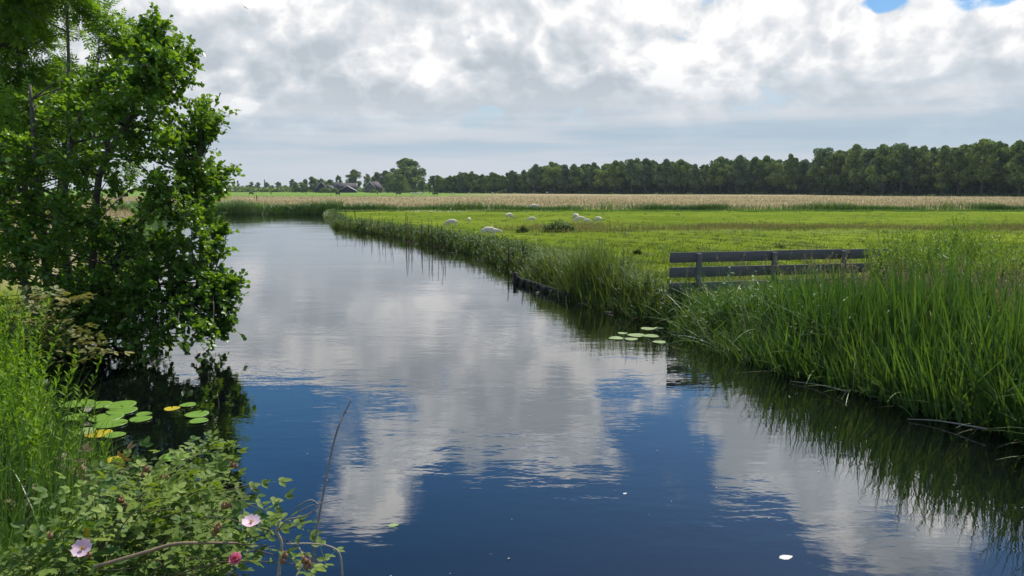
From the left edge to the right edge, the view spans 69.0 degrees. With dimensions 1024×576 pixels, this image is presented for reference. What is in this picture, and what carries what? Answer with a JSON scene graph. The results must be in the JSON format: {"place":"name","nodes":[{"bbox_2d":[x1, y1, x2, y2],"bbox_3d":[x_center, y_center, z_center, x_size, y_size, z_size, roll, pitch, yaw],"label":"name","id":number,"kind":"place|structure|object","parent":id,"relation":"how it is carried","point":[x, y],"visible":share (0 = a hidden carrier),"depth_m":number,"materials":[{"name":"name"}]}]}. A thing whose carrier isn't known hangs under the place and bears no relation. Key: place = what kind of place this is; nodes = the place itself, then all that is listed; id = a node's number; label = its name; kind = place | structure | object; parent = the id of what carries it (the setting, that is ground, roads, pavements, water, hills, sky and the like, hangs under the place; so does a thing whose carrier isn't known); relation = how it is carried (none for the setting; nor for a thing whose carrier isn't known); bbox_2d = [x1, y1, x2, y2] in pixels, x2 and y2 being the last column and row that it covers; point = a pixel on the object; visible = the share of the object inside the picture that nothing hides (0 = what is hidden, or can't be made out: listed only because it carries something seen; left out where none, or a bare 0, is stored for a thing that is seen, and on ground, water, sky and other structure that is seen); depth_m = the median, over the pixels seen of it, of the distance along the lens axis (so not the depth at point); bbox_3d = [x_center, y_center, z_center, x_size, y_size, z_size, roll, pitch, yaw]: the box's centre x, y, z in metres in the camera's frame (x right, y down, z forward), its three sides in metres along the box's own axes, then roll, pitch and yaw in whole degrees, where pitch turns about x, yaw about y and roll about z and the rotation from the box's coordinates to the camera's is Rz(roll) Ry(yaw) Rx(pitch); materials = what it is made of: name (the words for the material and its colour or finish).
{"place":"outdoors","nodes":[
{"label":"outdoors","id":0,"kind":"place"},
{"bbox_2d":[333,180,357,189],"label":"long house","id":1,"kind":"structure","parent":0,"point":[338,185],"depth_m":603.32,"materials":[{"name":"brick"}]},
{"bbox_2d":[339,186,356,192],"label":"barn","id":2,"kind":"structure","parent":0,"point":[347,189],"depth_m":579.99,"materials":[{"name":"metal"}]},
{"bbox_2d":[364,181,382,192],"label":"farm house","id":3,"kind":"structure","parent":0,"point":[369,186],"depth_m":595.73,"materials":[{"name":"brick"}]},
{"bbox_2d":[0,190,1023,418],"bbox_3d":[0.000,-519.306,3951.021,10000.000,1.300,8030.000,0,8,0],"label":"ground","id":4,"kind":"structure","parent":0,"point":[715,215],"depth_m":60.28,"materials":[{"name":"green plant"}]},
{"bbox_2d":[0,258,110,542],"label":"willowherb thicket","id":5,"kind":"object","parent":4,"relation":"on","point":[7,367],"visible":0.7,"depth_m":5.40,"materials":[{"name":"green plant"}]},
{"bbox_2d":[0,285,133,367],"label":"bramble","id":6,"kind":"object","parent":4,"relation":"on","point":[68,333],"visible":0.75,"depth_m":9.59,"materials":[{"name":"plant"}]},
{"bbox_2d":[0,441,136,529],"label":"bramble","id":7,"kind":"object","parent":4,"relation":"on","point":[119,454],"visible":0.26,"depth_m":5.08,"materials":[{"name":"plant"}]},
{"bbox_2d":[0,0,149,294],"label":"ash tree","id":8,"kind":"object","parent":4,"relation":"on","point":[24,29],"visible":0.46,"depth_m":16.36,"materials":[{"name":"green plant"}]},
{"bbox_2d":[0,2,250,365],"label":"alder bush","id":9,"kind":"object","parent":4,"relation":"on","point":[160,58],"visible":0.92,"depth_m":13.15,"materials":[{"name":"green plant"}]},
{"bbox_2d":[0,204,262,575],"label":"sedge fringe","id":10,"kind":"object","parent":4,"relation":"on","point":[7,540],"visible":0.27,"depth_m":4.78,"materials":[{"name":"green plant"}]},
{"bbox_2d":[0,429,344,575],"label":"rose bush","id":11,"kind":"object","parent":4,"relation":"on","point":[178,510],"visible":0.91,"depth_m":3.46,"materials":[{"name":"green plant"}]},
{"bbox_2d":[70,538,91,556],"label":"rose flower","id":12,"kind":"object","parent":11,"relation":"attached to","point":[83,546],"visible":1,"depth_m":2.75,"materials":[{"name":"pink plant"}]},
{"bbox_2d":[94,541,237,568],"bbox_3d":[-1.394,1.071,3.001,0.547,0.090,0.042,-1,8,-10],"label":"branch","id":13,"kind":"object","parent":11,"relation":"attached to","point":[110,562],"visible":1,"depth_m":2.99,"materials":[{"name":"brown wood"}]},
{"bbox_2d":[211,521,222,535],"bbox_3d":[-1.187,0.967,2.993,0.046,0.061,0.041,5,9,33],"label":"rose hip","id":14,"kind":"object","parent":11,"relation":"attached to","point":[216,529],"visible":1,"depth_m":2.99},
{"bbox_2d":[229,551,241,564],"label":"rose flower","id":15,"kind":"object","parent":11,"relation":"attached to","point":[235,557],"visible":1,"depth_m":2.77,"materials":[{"name":"pink plant"}]},
{"bbox_2d":[242,514,260,526],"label":"rose flower","id":16,"kind":"object","parent":11,"relation":"attached to","point":[250,520],"visible":1,"depth_m":2.90,"materials":[{"name":"pink plant"}]},
{"bbox_2d":[275,519,282,575],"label":"branch","id":17,"kind":"object","parent":11,"relation":"attached to","point":[281,550],"visible":0.91,"depth_m":3.17,"materials":[{"name":"brown wood"}]},
{"bbox_2d":[277,499,317,531],"bbox_3d":[-0.910,0.966,3.154,0.186,0.150,0.008,0,8,0],"label":"branch","id":18,"kind":"object","parent":11,"relation":"attached to","point":[284,522],"visible":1,"depth_m":3.15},
{"bbox_2d":[300,554,312,569],"bbox_3d":[-0.766,1.022,2.781,0.036,0.057,0.046,5,9,35],"label":"rose hip","id":19,"kind":"object","parent":11,"relation":"attached to","point":[306,562],"visible":1,"depth_m":2.77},
{"bbox_2d":[286,543,342,575],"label":"branch","id":20,"kind":"object","parent":11,"relation":"attached to","point":[337,550],"visible":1,"depth_m":3.17,"materials":[{"name":"brown wood"}]},
{"bbox_2d":[310,397,350,573],"bbox_3d":[-0.820,0.896,3.304,0.042,0.770,0.339,3,8,23],"label":"dry stalk","id":21,"kind":"object","parent":11,"relation":"on","point":[322,498],"visible":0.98,"depth_m":3.30,"materials":[{"name":"plant"}]},
{"bbox_2d":[178,186,433,191],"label":"distant hedgerow","id":22,"kind":"object","parent":4,"relation":"on","point":[260,189],"visible":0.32,"depth_m":704.74,"materials":[{"name":"plant"}]},
{"bbox_2d":[308,176,317,191],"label":"tree","id":23,"kind":"object","parent":4,"relation":"on","point":[312,183],"visible":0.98,"depth_m":632.03,"materials":[{"name":"green plant"}]},
{"bbox_2d":[345,169,361,186],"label":"tree","id":24,"kind":"object","parent":4,"relation":"on","point":[353,175],"visible":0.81,"depth_m":631.10,"materials":[{"name":"green plant"}]},
{"bbox_2d":[376,170,390,187],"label":"tree","id":25,"kind":"object","parent":4,"relation":"on","point":[383,173],"visible":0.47,"depth_m":630.61,"materials":[{"name":"green plant"}]},
{"bbox_2d":[383,176,392,192],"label":"tree","id":26,"kind":"object","parent":4,"relation":"on","point":[388,184],"visible":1,"depth_m":555.66,"materials":[{"name":"green plant"}]},
{"bbox_2d":[391,174,409,190],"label":"tree","id":27,"kind":"object","parent":4,"relation":"on","point":[401,183],"visible":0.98,"depth_m":554.08,"materials":[{"name":"green plant"}]},
{"bbox_2d":[384,158,426,190],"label":"tree","id":28,"kind":"object","parent":4,"relation":"on","point":[411,172],"visible":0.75,"depth_m":595.20,"materials":[{"name":"green plant"}]},
{"bbox_2d":[433,175,444,191],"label":"tree","id":29,"kind":"object","parent":4,"relation":"on","point":[438,181],"visible":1,"depth_m":507.22,"materials":[{"name":"green plant"}]},
{"bbox_2d":[444,175,454,190],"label":"tree","id":30,"kind":"object","parent":4,"relation":"on","point":[448,180],"visible":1,"depth_m":498.83,"materials":[{"name":"green plant"}]},
{"bbox_2d":[454,172,468,192],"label":"tree","id":31,"kind":"object","parent":4,"relation":"on","point":[461,183],"visible":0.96,"depth_m":489.00,"materials":[{"name":"green plant"}]},
{"bbox_2d":[463,171,477,191],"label":"tree","id":32,"kind":"object","parent":4,"relation":"on","point":[470,176],"visible":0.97,"depth_m":484.74,"materials":[{"name":"green plant"}]},
{"bbox_2d":[475,174,487,192],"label":"tree","id":33,"kind":"object","parent":4,"relation":"on","point":[482,184],"visible":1,"depth_m":475.43,"materials":[{"name":"green plant"}]},
{"bbox_2d":[481,227,502,237],"bbox_3d":[-1.038,-2.880,38.392,1.132,0.565,0.329,0,8,-3],"label":"sheep","id":34,"kind":"object","parent":4,"relation":"on","point":[489,230],"visible":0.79,"depth_m":38.25},
{"bbox_2d":[487,172,497,192],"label":"tree","id":35,"kind":"object","parent":4,"relation":"on","point":[491,177],"visible":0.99,"depth_m":465.79,"materials":[{"name":"green plant"}]},
{"bbox_2d":[497,175,507,192],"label":"tree","id":36,"kind":"object","parent":4,"relation":"on","point":[503,180],"visible":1,"depth_m":462.20,"materials":[{"name":"green plant"}]},
{"bbox_2d":[0,195,1023,295],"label":"hay grass","id":37,"kind":"structure","parent":4,"relation":"on","point":[418,203],"depth_m":150.59,"materials":[{"name":"beige plant"}]},
{"bbox_2d":[505,170,520,191],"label":"tree","id":38,"kind":"object","parent":4,"relation":"on","point":[513,175],"visible":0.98,"depth_m":461.99,"materials":[{"name":"green plant"}]},
{"bbox_2d":[323,207,714,326],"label":"bank grass","id":39,"kind":"structure","parent":4,"relation":"on","point":[585,267],"depth_m":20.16,"materials":[{"name":"green plant"}]},
{"bbox_2d":[519,170,529,191],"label":"tree","id":40,"kind":"object","parent":4,"relation":"on","point":[524,185],"visible":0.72,"depth_m":450.53,"materials":[{"name":"green plant"}]},
{"bbox_2d":[525,164,543,193],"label":"tree","id":41,"kind":"object","parent":4,"relation":"on","point":[535,171],"visible":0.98,"depth_m":441.19,"materials":[{"name":"green plant"}]},
{"bbox_2d":[513,272,570,301],"bbox_3d":[0.803,0.176,21.403,0.174,0.840,4.160,-3,8,-20],"label":"timber shoring","id":42,"kind":"object","parent":4,"relation":"on","point":[533,284],"visible":0.32,"depth_m":21.43,"materials":[{"name":"wood"}]},
{"bbox_2d":[541,161,559,192],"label":"tree","id":43,"kind":"object","parent":4,"relation":"on","point":[552,168],"visible":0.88,"depth_m":431.93,"materials":[{"name":"green plant"}]},
{"bbox_2d":[542,218,574,231],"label":"nettle clump","id":44,"kind":"object","parent":4,"relation":"on","point":[558,226],"visible":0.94,"depth_m":44.10,"materials":[{"name":"green plant"}]},
{"bbox_2d":[554,164,573,192],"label":"tree","id":45,"kind":"object","parent":4,"relation":"on","point":[565,172],"visible":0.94,"depth_m":425.25,"materials":[{"name":"green plant"}]},
{"bbox_2d":[109,198,1023,213],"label":"ditch reeds","id":46,"kind":"object","parent":4,"relation":"on","point":[311,207],"visible":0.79,"depth_m":90.01,"materials":[{"name":"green plant"}]},
{"bbox_2d":[568,163,583,192],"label":"tree","id":47,"kind":"object","parent":4,"relation":"on","point":[577,174],"visible":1,"depth_m":420.51,"materials":[{"name":"green plant"}]},
{"bbox_2d":[583,162,599,192],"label":"tree","id":48,"kind":"object","parent":4,"relation":"on","point":[590,173],"visible":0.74,"depth_m":415.06,"materials":[{"name":"green plant"}]},
{"bbox_2d":[593,165,612,192],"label":"tree","id":49,"kind":"object","parent":4,"relation":"on","point":[599,182],"visible":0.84,"depth_m":403.74,"materials":[{"name":"green plant"}]},
{"bbox_2d":[606,160,625,192],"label":"tree","id":50,"kind":"object","parent":4,"relation":"on","point":[614,175],"visible":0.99,"depth_m":395.30,"materials":[{"name":"green plant"}]},
{"bbox_2d":[624,158,643,193],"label":"tree","id":51,"kind":"object","parent":4,"relation":"on","point":[633,176],"visible":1,"depth_m":386.61,"materials":[{"name":"green plant"}]},
{"bbox_2d":[637,158,658,192],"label":"tree","id":52,"kind":"object","parent":4,"relation":"on","point":[648,164],"visible":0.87,"depth_m":392.32,"materials":[{"name":"green plant"}]},
{"bbox_2d":[655,158,677,191],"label":"tree","id":53,"kind":"object","parent":4,"relation":"on","point":[667,169],"visible":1,"depth_m":383.50,"materials":[{"name":"green plant"}]},
{"bbox_2d":[672,159,692,192],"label":"tree","id":54,"kind":"object","parent":4,"relation":"on","point":[680,166],"visible":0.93,"depth_m":383.15,"materials":[{"name":"green plant"}]},
{"bbox_2d":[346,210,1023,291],"bbox_3d":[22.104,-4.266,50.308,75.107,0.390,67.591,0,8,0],"label":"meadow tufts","id":55,"kind":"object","parent":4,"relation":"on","point":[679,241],"visible":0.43,"depth_m":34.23,"materials":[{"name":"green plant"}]},
{"bbox_2d":[685,164,703,193],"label":"tree","id":56,"kind":"object","parent":4,"relation":"on","point":[695,174],"visible":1,"depth_m":376.01,"materials":[{"name":"green plant"}]},
{"bbox_2d":[700,164,713,191],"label":"tree","id":57,"kind":"object","parent":4,"relation":"on","point":[707,180],"visible":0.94,"depth_m":381.81,"materials":[{"name":"green plant"}]},
{"bbox_2d":[709,156,733,192],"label":"tree","id":58,"kind":"object","parent":4,"relation":"on","point":[722,171],"visible":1,"depth_m":375.57,"materials":[{"name":"green plant"}]},
{"bbox_2d":[427,143,1023,194],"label":"woodland","id":59,"kind":"object","parent":4,"relation":"on","point":[753,184],"visible":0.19,"depth_m":373.47,"materials":[{"name":"green plant"}]},
{"bbox_2d":[434,191,1023,196],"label":"undergrowth","id":60,"kind":"object","parent":4,"relation":"on","point":[962,193],"visible":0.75,"depth_m":361.75,"materials":[{"name":"plant"}]},
{"bbox_2d":[726,155,749,194],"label":"tree","id":61,"kind":"object","parent":4,"relation":"on","point":[740,162],"visible":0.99,"depth_m":373.31,"materials":[{"name":"green plant"}]},
{"bbox_2d":[481,220,1023,233],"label":"rough grass","id":62,"kind":"structure","parent":4,"relation":"on","point":[770,226],"depth_m":47.07,"materials":[{"name":"green plant"}]},
{"bbox_2d":[756,155,776,191],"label":"tree","id":63,"kind":"object","parent":4,"relation":"on","point":[766,160],"visible":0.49,"depth_m":372.60,"materials":[{"name":"green plant"}]},
{"bbox_2d":[764,159,786,192],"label":"tree","id":64,"kind":"object","parent":4,"relation":"on","point":[774,177],"visible":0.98,"depth_m":364.59,"materials":[{"name":"green plant"}]},
{"bbox_2d":[669,248,896,294],"bbox_3d":[6.248,0.110,16.938,5.719,1.941,0.138,-2,8,-13],"label":"board fence","id":65,"kind":"object","parent":4,"relation":"on","point":[698,258],"visible":0.47,"depth_m":16.68,"materials":[{"name":"grey wood"}]},
{"bbox_2d":[782,153,798,194],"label":"tree","id":66,"kind":"object","parent":4,"relation":"on","point":[789,177],"visible":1,"depth_m":357.59,"materials":[{"name":"green plant"}]},
{"bbox_2d":[795,159,811,193],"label":"tree","id":67,"kind":"object","parent":4,"relation":"on","point":[803,166],"visible":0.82,"depth_m":362.81,"materials":[{"name":"green plant"}]},
{"bbox_2d":[807,147,833,192],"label":"tree","id":68,"kind":"object","parent":4,"relation":"on","point":[820,154],"visible":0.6,"depth_m":339.35,"materials":[{"name":"green plant"}]},
{"bbox_2d":[818,150,847,193],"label":"tree","id":69,"kind":"object","parent":4,"relation":"on","point":[832,162],"visible":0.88,"depth_m":329.94,"materials":[{"name":"green plant"}]},
{"bbox_2d":[645,235,1023,458],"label":"reed bed","id":70,"kind":"object","parent":4,"relation":"on","point":[954,339],"visible":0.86,"depth_m":10.63,"materials":[{"name":"green plant"}]},
{"bbox_2d":[661,271,1023,445],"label":"dead straw","id":71,"kind":"object","parent":4,"relation":"on","point":[813,339],"visible":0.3,"depth_m":12.16,"materials":[{"name":"plant"}]},
{"bbox_2d":[679,239,1023,340],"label":"seed heads","id":72,"kind":"object","parent":4,"relation":"on","point":[904,279],"visible":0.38,"depth_m":13.61,"materials":[{"name":"green plant"}]},
{"bbox_2d":[682,266,1023,417],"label":"water dock leaves","id":73,"kind":"object","parent":4,"relation":"on","point":[753,294],"visible":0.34,"depth_m":13.65,"materials":[{"name":"green plant"}]},
{"bbox_2d":[841,143,864,193],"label":"tree","id":74,"kind":"object","parent":4,"relation":"on","point":[854,153],"visible":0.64,"depth_m":318.71,"materials":[{"name":"green plant"}]},
{"bbox_2d":[858,147,884,195],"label":"tree","id":75,"kind":"object","parent":4,"relation":"on","point":[867,159],"visible":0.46,"depth_m":303.55,"materials":[{"name":"green plant"}]},
{"bbox_2d":[865,144,902,194],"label":"tree","id":76,"kind":"object","parent":4,"relation":"on","point":[888,161],"visible":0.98,"depth_m":294.22,"materials":[{"name":"green plant"}]},
{"bbox_2d":[861,228,930,294],"bbox_3d":[7.819,-0.383,15.255,1.330,1.748,1.726,6,10,39],"label":"willow shrub","id":77,"kind":"object","parent":4,"relation":"on","point":[879,260],"visible":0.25,"depth_m":15.34,"materials":[{"name":"green plant"}]},
{"bbox_2d":[883,143,918,192],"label":"tree","id":78,"kind":"object","parent":4,"relation":"on","point":[904,169],"visible":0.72,"depth_m":293.48,"materials":[{"name":"green plant"}]},
{"bbox_2d":[865,226,976,294],"bbox_3d":[8.085,-0.284,14.539,1.556,1.804,1.794,-7,10,-42],"label":"willow shrub","id":79,"kind":"object","parent":4,"relation":"on","point":[925,257],"visible":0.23,"depth_m":14.61,"materials":[{"name":"green plant"}]},
{"bbox_2d":[905,145,938,194],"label":"tree","id":80,"kind":"object","parent":4,"relation":"on","point":[924,156],"visible":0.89,"depth_m":293.72,"materials":[{"name":"green plant"}]},
{"bbox_2d":[883,222,987,280],"bbox_3d":[9.038,-0.479,15.695,1.511,1.798,1.941,-5,9,-33],"label":"willow shrub","id":81,"kind":"object","parent":4,"relation":"on","point":[940,238],"visible":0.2,"depth_m":15.59,"materials":[{"name":"green plant"}]},
{"bbox_2d":[934,145,954,193],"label":"tree","id":82,"kind":"object","parent":4,"relation":"on","point":[941,183],"visible":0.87,"depth_m":283.18,"materials":[{"name":"green plant"}]},
{"bbox_2d":[899,231,1009,295],"bbox_3d":[8.166,-0.129,13.669,1.819,1.781,1.903,-3,8,-25],"label":"willow shrub","id":83,"kind":"object","parent":4,"relation":"on","point":[957,259],"visible":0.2,"depth_m":13.62,"materials":[{"name":"green plant"}]},
{"bbox_2d":[943,144,974,195],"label":"tree","id":84,"kind":"object","parent":4,"relation":"on","point":[953,159],"visible":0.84,"depth_m":279.82,"materials":[{"name":"green plant"}]},
{"bbox_2d":[931,215,1022,285],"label":"willow shrub","id":85,"kind":"object","parent":4,"relation":"on","point":[967,231],"visible":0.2,"depth_m":15.71,"materials":[{"name":"green plant"}]},
{"bbox_2d":[960,138,1007,194],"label":"tree","id":86,"kind":"object","parent":4,"relation":"on","point":[983,148],"visible":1,"depth_m":271.58,"materials":[{"name":"green plant"}]},
{"bbox_2d":[956,234,1023,300],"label":"willow shrub","id":87,"kind":"object","parent":4,"relation":"on","point":[1012,259],"visible":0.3,"depth_m":14.43,"materials":[{"name":"green plant"}]},
{"bbox_2d":[987,141,1012,194],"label":"tree","id":88,"kind":"object","parent":4,"relation":"on","point":[998,181],"visible":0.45,"depth_m":274.88,"materials":[{"name":"green plant"}]},
{"bbox_2d":[1003,140,1023,194],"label":"tree","id":89,"kind":"object","parent":4,"relation":"on","point":[1015,179],"visible":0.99,"depth_m":262.63,"materials":[{"name":"green plant"}]},
{"bbox_2d":[2,0,1023,189],"label":"sky","id":90,"kind":"structure","parent":0,"point":[325,90],"materials":[{"name":"white"}]},
{"bbox_2d":[13,214,1023,575],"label":"water","id":91,"kind":"structure","parent":0,"point":[433,366],"depth_m":8.79,"materials":[{"name":"blue liquid"}]},
{"bbox_2d":[62,399,95,407],"bbox_3d":[-5.899,1.573,10.159,0.397,0.015,0.398,0,8,0],"label":"lily pad","id":92,"kind":"object","parent":91,"relation":"on","point":[79,404],"visible":0.59,"depth_m":10.15,"materials":[{"name":"plant"}]},
{"bbox_2d":[81,401,111,408],"bbox_3d":[-5.626,1.584,10.084,0.376,0.015,0.374,0,8,0],"label":"lily pad","id":93,"kind":"object","parent":91,"relation":"on","point":[105,403],"visible":0.69,"depth_m":10.11,"materials":[{"name":"plant"}]},
{"bbox_2d":[84,429,112,437],"bbox_3d":[-4.941,1.742,8.893,0.304,0.015,0.305,0,8,0],"label":"lily pad","id":94,"kind":"object","parent":91,"relation":"on","point":[100,433],"visible":0.59,"depth_m":8.92,"materials":[{"name":"plant"}]},
{"bbox_2d":[88,412,124,421],"bbox_3d":[-5.198,1.657,9.530,0.414,0.015,0.413,0,8,0],"label":"lily pad","id":95,"kind":"object","parent":91,"relation":"on","point":[116,416],"visible":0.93,"depth_m":9.57,"materials":[{"name":"plant"}]},
{"bbox_2d":[95,419,127,428],"bbox_3d":[-4.997,1.688,9.296,0.387,0.015,0.388,0,8,0],"label":"lily pad","id":96,"kind":"object","parent":91,"relation":"on","point":[115,423],"visible":0.86,"depth_m":9.29,"materials":[{"name":"plant"}]},
{"bbox_2d":[105,432,125,437],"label":"lily pad","id":97,"kind":"object","parent":91,"relation":"on","point":[116,434],"visible":0.91,"depth_m":8.87,"materials":[{"name":"plant"}]},
{"bbox_2d":[103,400,136,408],"bbox_3d":[-5.315,1.585,10.086,0.401,0.015,0.402,0,8,0],"label":"lily pad","id":98,"kind":"object","parent":91,"relation":"on","point":[125,403],"visible":1,"depth_m":10.12,"materials":[{"name":"plant"}]},
{"bbox_2d":[106,407,137,414],"bbox_3d":[-5.144,1.618,9.810,0.377,0.015,0.376,0,8,0],"label":"lily pad","id":99,"kind":"object","parent":91,"relation":"on","point":[125,410],"visible":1,"depth_m":9.82,"materials":[{"name":"plant"}]},
{"bbox_2d":[129,416,151,421],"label":"lily pad","id":100,"kind":"object","parent":91,"relation":"on","point":[139,418],"visible":1,"depth_m":9.48,"materials":[{"name":"plant"}]},
{"bbox_2d":[159,451,189,461],"bbox_3d":[-3.682,1.840,8.132,0.318,0.015,0.319,0,8,0],"label":"lily pad","id":101,"kind":"object","parent":91,"relation":"on","point":[184,456],"visible":0.33,"depth_m":8.14,"materials":[{"name":"plant"}]},
{"bbox_2d":[184,410,208,417],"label":"lily pad","id":102,"kind":"object","parent":91,"relation":"on","point":[194,414],"visible":1,"depth_m":9.66,"materials":[{"name":"plant"}]},
{"bbox_2d":[189,418,207,423],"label":"lily pad","id":103,"kind":"object","parent":91,"relation":"on","point":[197,420],"visible":1,"depth_m":9.40,"materials":[{"name":"plant"}]},
{"bbox_2d":[908,419,987,429],"bbox_3d":[5.345,1.653,9.142,0.119,0.097,0.883,-7,10,-42],"label":"fallen stalk","id":104,"kind":"object","parent":91,"relation":"on","point":[952,423],"visible":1,"depth_m":9.12,"materials":[{"name":"beige plant"}]},
{"bbox_2d":[656,272,1022,331],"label":"tall grass","id":105,"kind":"structure","parent":0,"point":[763,277],"depth_m":16.62,"materials":[{"name":"plant"}]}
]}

